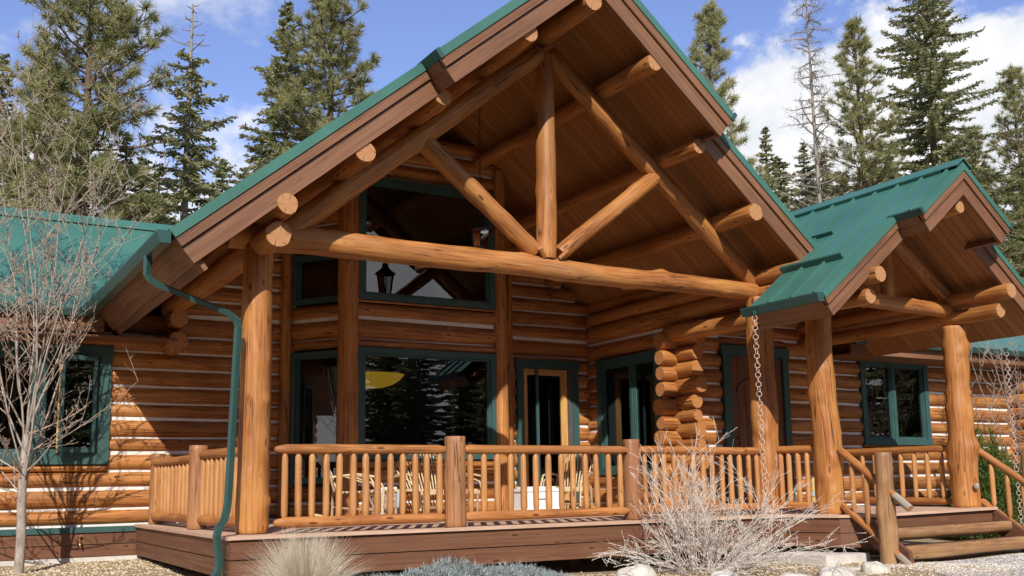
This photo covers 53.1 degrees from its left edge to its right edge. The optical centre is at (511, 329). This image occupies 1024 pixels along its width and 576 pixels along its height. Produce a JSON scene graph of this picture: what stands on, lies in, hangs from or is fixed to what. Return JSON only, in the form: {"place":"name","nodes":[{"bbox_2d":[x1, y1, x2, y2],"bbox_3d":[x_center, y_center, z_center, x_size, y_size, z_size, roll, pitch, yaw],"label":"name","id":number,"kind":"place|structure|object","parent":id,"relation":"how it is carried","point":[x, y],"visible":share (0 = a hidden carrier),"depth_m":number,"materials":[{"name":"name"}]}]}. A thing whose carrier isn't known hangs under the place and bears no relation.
{"place":"outdoors","nodes":[
{"label":"outdoors","id":0,"kind":"place"},
{"bbox_2d":[226,525,372,575],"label":"ornamental grass","id":1,"kind":"object","parent":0,"point":[299,561],"depth_m":9.65,"materials":[{"name":"beige plant"}]},
{"bbox_2d":[371,487,398,514],"bbox_3d":[-1.821,2.497,14.808,0.318,0.448,0.334,4,-10,-30],"label":"storage box","id":2,"kind":"object","parent":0,"point":[381,501],"visible":0.12,"depth_m":14.76,"materials":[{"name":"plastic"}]},
{"bbox_2d":[0,517,1023,575],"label":"ground","id":3,"kind":"structure","parent":0,"point":[589,566],"depth_m":13.47,"materials":[{"name":"grey gravel"}]},
{"bbox_2d":[0,53,31,204],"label":"spruce tree","id":4,"kind":"object","parent":3,"relation":"on","point":[3,93],"visible":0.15,"depth_m":30.73,"materials":[{"name":"green plant"}]},
{"bbox_2d":[0,151,37,199],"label":"fir tree","id":5,"kind":"object","parent":3,"relation":"on","point":[21,165],"visible":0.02,"depth_m":35.38,"materials":[{"name":"green plant"}]},
{"bbox_2d":[1,119,62,206],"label":"fir tree","id":6,"kind":"object","parent":3,"relation":"on","point":[21,155],"depth_m":38.88,"materials":[{"name":"green plant"}]},
{"bbox_2d":[0,63,71,210],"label":"ponderosa pine","id":7,"kind":"object","parent":3,"relation":"on","point":[35,160],"visible":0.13,"depth_m":27.85,"materials":[{"name":"green plant"}]},
{"bbox_2d":[0,0,169,573],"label":"bare tree","id":8,"kind":"object","parent":3,"relation":"on","point":[21,489],"visible":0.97,"depth_m":12.71,"materials":[{"name":"grey plant"}]},
{"bbox_2d":[0,0,185,222],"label":"ponderosa pine","id":9,"kind":"object","parent":3,"relation":"on","point":[122,22],"visible":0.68,"depth_m":25.65,"materials":[{"name":"green plant"}]},
{"bbox_2d":[0,558,210,575],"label":"bed pebbles","id":10,"kind":"object","parent":3,"relation":"on","point":[51,570],"visible":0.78,"depth_m":12.79,"materials":[{"name":"beige gravel"}]},
{"bbox_2d":[103,133,150,221],"bbox_3d":[-10.959,-0.124,28.784,2.779,11.193,2.897,4,-10,-30],"label":"fir tree","id":11,"kind":"object","parent":3,"relation":"on","point":[126,155],"visible":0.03,"depth_m":29.34,"materials":[{"name":"green plant"}]},
{"bbox_2d":[102,155,179,222],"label":"fir tree","id":12,"kind":"object","parent":3,"relation":"on","point":[140,183],"visible":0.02,"depth_m":41.14,"materials":[{"name":"green plant"}]},
{"bbox_2d":[134,167,180,223],"bbox_3d":[-12.629,0.375,35.845,5.309,12.683,4.820,-3,-9,16],"label":"fir tree","id":13,"kind":"object","parent":3,"relation":"on","point":[158,175],"visible":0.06,"depth_m":36.54,"materials":[{"name":"green plant"}]},
{"bbox_2d":[124,3,238,224],"bbox_3d":[-9.232,-2.058,29.042,4.690,15.034,3.888,4,-10,-30],"label":"fir tree","id":14,"kind":"object","parent":3,"relation":"on","point":[191,186],"visible":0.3,"depth_m":29.20,"materials":[{"name":"green plant"}]},
{"bbox_2d":[189,158,237,214],"bbox_3d":[-11.244,0.313,39.288,5.502,14.103,6.040,-2,-9,9],"label":"fir tree","id":15,"kind":"object","parent":3,"relation":"on","point":[222,174],"visible":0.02,"depth_m":39.78,"materials":[{"name":"green plant"}]},
{"bbox_2d":[233,167,251,183],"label":"fir tree","id":16,"kind":"object","parent":3,"relation":"on","point":[245,170],"depth_m":43.54,"materials":[{"name":"green plant"}]},
{"bbox_2d":[243,130,274,174],"bbox_3d":[-9.436,-0.198,39.035,6.181,15.383,6.612,7,-12,-42],"label":"fir tree","id":17,"kind":"object","parent":3,"relation":"on","point":[255,166],"visible":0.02,"depth_m":39.74,"materials":[{"name":"green plant"}]},
{"bbox_2d":[222,1,319,190],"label":"fir tree","id":18,"kind":"object","parent":3,"relation":"on","point":[277,72],"visible":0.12,"depth_m":32.78,"materials":[{"name":"green plant"}]},
{"bbox_2d":[264,0,383,160],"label":"ponderosa pine","id":19,"kind":"object","parent":3,"relation":"on","point":[331,83],"visible":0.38,"depth_m":31.42,"materials":[{"name":"green plant"}]},
{"bbox_2d":[361,555,573,575],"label":"shrub","id":20,"kind":"object","parent":3,"relation":"on","point":[445,568],"visible":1,"depth_m":10.21,"materials":[{"name":"grey plant"}]},
{"bbox_2d":[0,0,1023,575],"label":"log house","id":21,"kind":"structure","parent":3,"relation":"on","point":[654,242],"depth_m":15.08,"materials":[{"name":"honey log wood"},{"name":"green metal"},{"name":"glass"}]},
{"bbox_2d":[0,341,113,464],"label":"window","id":22,"kind":"structure","parent":21,"relation":"in","point":[105,354],"depth_m":14.20,"materials":[{"name":"green wood"}]},
{"bbox_2d":[197,447,237,526],"bbox_3d":[-3.301,1.787,11.666,0.120,0.884,1.526,5,-10,-34],"label":"porch railing","id":23,"kind":"object","parent":21,"relation":"attached to","point":[212,480],"visible":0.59,"depth_m":11.80,"materials":[{"name":"brown wood"}]},
{"bbox_2d":[289,350,337,484],"bbox_3d":[-2.943,1.324,15.523,0.945,2.000,0.126,-5,-9,25],"label":"window","id":24,"kind":"structure","parent":21,"relation":"in","point":[296,357],"depth_m":15.65,"materials":[{"name":"teal wood"}]},
{"bbox_2d":[292,255,338,306],"bbox_3d":[-2.977,-0.792,15.840,0.945,0.780,0.126,-5,-9,25],"label":"window","id":25,"kind":"structure","parent":21,"relation":"in","point":[298,261],"depth_m":15.93,"materials":[{"name":"teal wood"}]},
{"bbox_2d":[366,203,403,387],"bbox_3d":[-2.519,-0.638,18.537,1.175,3.400,0.940,4,-10,-30],"label":"pendant lamp","id":26,"kind":"object","parent":21,"relation":"hanging from","point":[379,379],"visible":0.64,"depth_m":18.09,"materials":[{"name":"yellow glass"}]},
{"bbox_2d":[358,346,496,459],"bbox_3d":[-1.302,1.166,15.964,2.394,1.690,0.126,4,-10,-30],"label":"window","id":27,"kind":"structure","parent":21,"relation":"in","point":[490,359],"depth_m":16.04,"materials":[{"name":"green wood"}]},
{"bbox_2d":[359,177,495,309],"bbox_3d":[-1.343,-1.365,16.343,2.394,1.950,0.126,4,-10,-30],"label":"window","id":28,"kind":"structure","parent":21,"relation":"in","point":[489,303],"depth_m":16.25,"materials":[{"name":"green wood"}]},
{"bbox_2d":[468,110,492,248],"bbox_3d":[-0.468,-2.271,14.991,0.370,2.474,0.370,4,-10,-30],"label":"hanging lantern","id":29,"kind":"object","parent":21,"relation":"hanging from","point":[478,228],"visible":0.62,"depth_m":14.78,"materials":[{"name":"black metal"}]},
{"bbox_2d":[506,274,507,321],"bbox_3d":[-0.164,-0.594,17.467,0.126,0.780,0.945,-2,-9,4],"label":"window","id":30,"kind":"structure","parent":21,"relation":"in","point":[506,274],"depth_m":17.84,"materials":[{"name":"teal wood"}]},
{"bbox_2d":[508,364,509,444],"bbox_3d":[-0.130,1.522,17.151,0.126,2.000,0.945,-2,-9,4],"label":"window","id":31,"kind":"structure","parent":21,"relation":"in","point":[508,364],"depth_m":17.60,"materials":[{"name":"teal glass"}]},
{"bbox_2d":[514,358,580,508],"bbox_3d":[0.633,1.842,18.087,1.340,2.620,0.126,4,-10,-30],"label":"patio door","id":32,"kind":"structure","parent":21,"relation":"in","point":[567,371],"depth_m":18.19,"materials":[{"name":"green wood"}]},
{"bbox_2d":[595,350,662,474],"bbox_3d":[2.018,1.455,17.575,0.126,2.030,1.784,4,-10,-30],"label":"window","id":33,"kind":"structure","parent":21,"relation":"in","point":[631,361],"depth_m":17.73,"materials":[{"name":"teal wood"}]},
{"bbox_2d":[640,446,764,514],"bbox_3d":[2.580,2.010,13.812,2.313,0.887,0.117,5,-10,-33],"label":"porch railing","id":34,"kind":"object","parent":21,"relation":"attached to","point":[722,451],"visible":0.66,"depth_m":13.81,"materials":[{"name":"brown wood"}]},
{"bbox_2d":[717,344,795,502],"bbox_3d":[4.132,1.625,17.248,1.540,2.690,0.140,4,-10,-30],"label":"entry door","id":35,"kind":"structure","parent":21,"relation":"in","point":[734,367],"depth_m":17.15,"materials":[{"name":"brown wood"}]},
{"bbox_2d":[752,310,770,554],"bbox_3d":[3.276,1.347,13.459,0.107,3.235,0.069,4,-10,-30],"label":"rain chain","id":36,"kind":"object","parent":21,"relation":"hanging from","point":[754,313],"visible":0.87,"depth_m":13.51,"materials":[{"name":"grey metal"}]},
{"bbox_2d":[776,445,815,509],"bbox_3d":[3.971,2.044,14.191,0.122,0.888,0.797,6,-11,-41],"label":"porch railing","id":37,"kind":"object","parent":21,"relation":"attached to","point":[797,450],"visible":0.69,"depth_m":14.19,"materials":[{"name":"brown wood"}]},
{"bbox_2d":[856,361,932,444],"bbox_3d":[7.122,1.346,19.087,1.854,1.590,0.126,4,-10,-30],"label":"window","id":38,"kind":"structure","parent":21,"relation":"in","point":[926,439],"depth_m":19.05,"materials":[{"name":"teal wood"}]},
{"bbox_2d":[973,478,979,489],"bbox_3d":[6.760,2.240,14.932,0.086,0.173,0.084,4,-10,-30],"label":"hanging ball","id":39,"kind":"object","parent":21,"relation":"hanging from","point":[976,486],"visible":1,"depth_m":14.90,"materials":[{"name":"white metal"}]},
{"bbox_2d":[978,448,1023,528],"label":"stair railing","id":40,"kind":"object","parent":21,"relation":"attached to","point":[1003,467],"visible":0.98,"depth_m":14.75,"materials":[{"name":"brown wood"}]},
{"bbox_2d":[1004,348,1023,525],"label":"rain chain","id":41,"kind":"object","parent":21,"relation":"hanging from","point":[1005,349],"visible":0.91,"depth_m":16.59,"materials":[{"name":"grey metal"}]},
{"bbox_2d":[134,505,983,575],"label":"porch deck","id":42,"kind":"structure","parent":3,"relation":"on","point":[431,540],"depth_m":12.02,"materials":[{"name":"wood"}]},
{"bbox_2d":[148,445,207,528],"bbox_3d":[-4.392,2.056,13.386,0.231,0.994,2.626,4,-10,-30],"label":"porch railing","id":43,"kind":"object","parent":42,"relation":"on","point":[174,489],"visible":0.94,"depth_m":13.13,"materials":[{"name":"brown wood"}]},
{"bbox_2d":[314,454,384,515],"bbox_3d":[-2.197,2.078,13.970,0.928,1.045,0.718,1,-9,-16],"label":"rocking chair","id":44,"kind":"object","parent":42,"relation":"on","point":[332,480],"visible":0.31,"depth_m":13.74,"materials":[{"name":"brown wood"}]},
{"bbox_2d":[273,436,466,527],"bbox_3d":[-1.499,1.675,11.250,2.239,1.024,0.260,4,-10,-30],"label":"porch railing","id":45,"kind":"object","parent":42,"relation":"on","point":[451,482],"visible":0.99,"depth_m":11.28,"materials":[{"name":"brown wood"}]},
{"bbox_2d":[384,489,424,513],"bbox_3d":[-1.485,2.423,14.206,0.490,0.430,0.440,4,-10,-30],"label":"side table","id":46,"kind":"object","parent":42,"relation":"on","point":[395,501],"visible":0.37,"depth_m":14.13,"materials":[{"name":"brown wood"}]},
{"bbox_2d":[394,454,480,513],"bbox_3d":[-1.122,2.233,15.153,1.282,0.958,0.852,6,-11,-41],"label":"twig loveseat","id":47,"kind":"object","parent":42,"relation":"on","point":[433,492],"visible":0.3,"depth_m":15.20,"materials":[{"name":"brown plant"}]},
{"bbox_2d":[514,486,559,509],"bbox_3d":[0.377,2.616,15.736,0.657,0.418,0.457,4,-10,-30],"label":"storage box","id":48,"kind":"object","parent":42,"relation":"on","point":[542,499],"visible":0.32,"depth_m":15.59,"materials":[{"name":"white plastic"}]},
{"bbox_2d":[466,439,642,521],"bbox_3d":[0.509,1.840,12.537,2.637,1.014,0.250,4,-10,-30],"label":"porch railing","id":49,"kind":"object","parent":42,"relation":"on","point":[629,495],"visible":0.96,"depth_m":12.47,"materials":[{"name":"brown wood"}]},
{"bbox_2d":[540,454,594,507],"bbox_3d":[0.925,2.402,16.479,0.718,1.045,0.928,-5,-9,23],"label":"rocking chair","id":50,"kind":"object","parent":42,"relation":"on","point":[580,490],"visible":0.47,"depth_m":16.65,"materials":[{"name":"beige wood"}]},
{"bbox_2d":[845,445,951,504],"bbox_3d":[5.942,2.340,16.455,0.119,0.905,2.580,4,-10,-30],"label":"porch railing","id":51,"kind":"object","parent":42,"relation":"on","point":[929,499],"visible":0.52,"depth_m":15.89,"materials":[{"name":"brown wood"}]},
{"bbox_2d":[616,564,656,575],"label":"rock","id":52,"kind":"object","parent":3,"relation":"on","point":[640,570],"visible":0.99,"depth_m":11.47,"materials":[{"name":"white stone"}]},
{"bbox_2d":[710,569,738,575],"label":"rock","id":53,"kind":"object","parent":3,"relation":"on","point":[719,572],"visible":0.97,"depth_m":11.13,"materials":[{"name":"white stone"}]},
{"bbox_2d":[581,418,872,575],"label":"twiggy shrub","id":54,"kind":"object","parent":3,"relation":"on","point":[739,561],"visible":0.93,"depth_m":11.88,"materials":[{"name":"grey plant"}]},
{"bbox_2d":[685,0,776,186],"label":"ponderosa pine","id":55,"kind":"object","parent":3,"relation":"on","point":[710,22],"visible":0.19,"depth_m":37.18,"materials":[{"name":"green plant"}]},
{"bbox_2d":[754,126,789,206],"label":"fir tree","id":56,"kind":"object","parent":3,"relation":"on","point":[764,141],"visible":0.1,"depth_m":45.25,"materials":[{"name":"green plant"}]},
{"bbox_2d":[765,158,802,211],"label":"fir tree","id":57,"kind":"object","parent":3,"relation":"on","point":[786,190],"visible":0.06,"depth_m":56.63,"materials":[{"name":"green plant"}]},
{"bbox_2d":[780,572,808,575],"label":"rock","id":58,"kind":"object","parent":3,"relation":"on","point":[791,574],"visible":1,"depth_m":11.24,"materials":[{"name":"white stone"}]},
{"bbox_2d":[566,559,1023,575],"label":"bed pebbles","id":59,"kind":"object","parent":3,"relation":"on","point":[817,569],"visible":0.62,"depth_m":11.97,"materials":[{"name":"grey gravel"}]},
{"bbox_2d":[786,142,824,210],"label":"fir tree","id":60,"kind":"object","parent":3,"relation":"on","point":[802,193],"visible":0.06,"depth_m":49.28,"materials":[{"name":"green plant"}]},
{"bbox_2d":[769,0,866,210],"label":"dead tree","id":61,"kind":"object","parent":3,"relation":"on","point":[817,182],"visible":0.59,"depth_m":36.87,"materials":[{"name":"grey plant"}]},
{"bbox_2d":[799,154,851,204],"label":"fir tree","id":62,"kind":"object","parent":3,"relation":"on","point":[823,180],"visible":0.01,"depth_m":60.00,"materials":[{"name":"green plant"}]},
{"bbox_2d":[818,565,855,575],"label":"rock","id":63,"kind":"object","parent":3,"relation":"on","point":[824,571],"visible":0.71,"depth_m":11.48,"materials":[{"name":"white stone"}]},
{"bbox_2d":[824,171,851,199],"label":"fir tree","id":64,"kind":"object","parent":3,"relation":"on","point":[835,189],"visible":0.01,"depth_m":53.33,"materials":[{"name":"green plant"}]},
{"bbox_2d":[808,14,908,199],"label":"ponderosa pine","id":65,"kind":"object","parent":3,"relation":"on","point":[860,46],"visible":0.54,"depth_m":42.58,"materials":[{"name":"green plant"}]},
{"bbox_2d":[851,165,877,191],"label":"fir tree","id":66,"kind":"object","parent":3,"relation":"on","point":[867,178],"visible":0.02,"depth_m":60.57,"materials":[{"name":"green plant"}]},
{"bbox_2d":[837,447,913,564],"bbox_3d":[4.644,2.290,13.127,0.250,1.619,1.140,4,-10,-30],"label":"stair railing","id":67,"kind":"object","parent":3,"relation":"on","point":[886,536],"visible":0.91,"depth_m":12.94,"materials":[{"name":"brown wood"}]},
{"bbox_2d":[861,561,890,573],"bbox_3d":[4.206,2.844,11.865,0.340,0.326,0.315,4,-10,-30],"label":"rock","id":68,"kind":"object","parent":3,"relation":"on","point":[875,567],"visible":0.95,"depth_m":11.77,"materials":[{"name":"white stone"}]},
{"bbox_2d":[889,157,903,180],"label":"fir tree","id":69,"kind":"object","parent":3,"relation":"on","point":[898,173],"visible":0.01,"depth_m":57.12,"materials":[{"name":"green plant"}]},
{"bbox_2d":[814,0,1023,272],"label":"fir tree","id":70,"kind":"object","parent":3,"relation":"on","point":[933,131],"visible":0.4,"depth_m":46.42,"materials":[{"name":"green plant"}]},
{"bbox_2d":[867,507,1023,562],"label":"porch steps","id":71,"kind":"structure","parent":3,"relation":"on","point":[943,523],"depth_m":13.94,"materials":[{"name":"brown wood"}]},
{"bbox_2d":[940,417,1023,539],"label":"juniper bush","id":72,"kind":"object","parent":3,"relation":"on","point":[983,474],"visible":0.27,"depth_m":17.75,"materials":[{"name":"green plant"}]},
{"bbox_2d":[944,336,1023,482],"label":"bare tree","id":73,"kind":"object","parent":3,"relation":"on","point":[1012,392],"visible":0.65,"depth_m":18.27,"materials":[{"name":"grey plant"}]},
{"bbox_2d":[956,123,1023,276],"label":"ponderosa pine","id":74,"kind":"object","parent":3,"relation":"on","point":[977,147],"visible":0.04,"depth_m":50.89,"materials":[{"name":"green plant"}]},
{"bbox_2d":[967,159,1015,258],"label":"fir tree","id":75,"kind":"object","parent":3,"relation":"on","point":[984,188],"depth_m":67.19,"materials":[{"name":"green plant"}]},
{"bbox_2d":[978,63,1023,277],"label":"ponderosa pine","id":76,"kind":"object","parent":3,"relation":"on","point":[1010,74],"visible":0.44,"depth_m":49.90,"materials":[{"name":"green plant"}]},
{"bbox_2d":[987,190,1023,418],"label":"fir tree","id":77,"kind":"object","parent":3,"relation":"on","point":[1006,241],"visible":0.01,"depth_m":44.36,"materials":[{"name":"green plant"}]},
{"bbox_2d":[1002,168,1023,269],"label":"fir tree","id":78,"kind":"object","parent":3,"relation":"on","point":[1009,238],"visible":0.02,"depth_m":62.88,"materials":[{"name":"green plant"}]},
{"bbox_2d":[0,0,1023,237],"label":"sky","id":79,"kind":"structure","parent":0,"point":[404,32],"materials":[{"name":"blue"}]},
{"bbox_2d":[811,478,815,501],"bbox_3d":[5.054,2.668,16.852,0.369,0.480,0.240,4,-10,-30],"label":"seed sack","id":80,"kind":"object","parent":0,"point":[812,491],"visible":0.17,"depth_m":16.76,"materials":[{"name":"yellow plastic"}]},
{"bbox_2d":[884,553,1023,575],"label":"gravel path","id":81,"kind":"structure","parent":0,"point":[984,573],"depth_m":12.24,"materials":[{"name":"grey gravel"}]}
]}

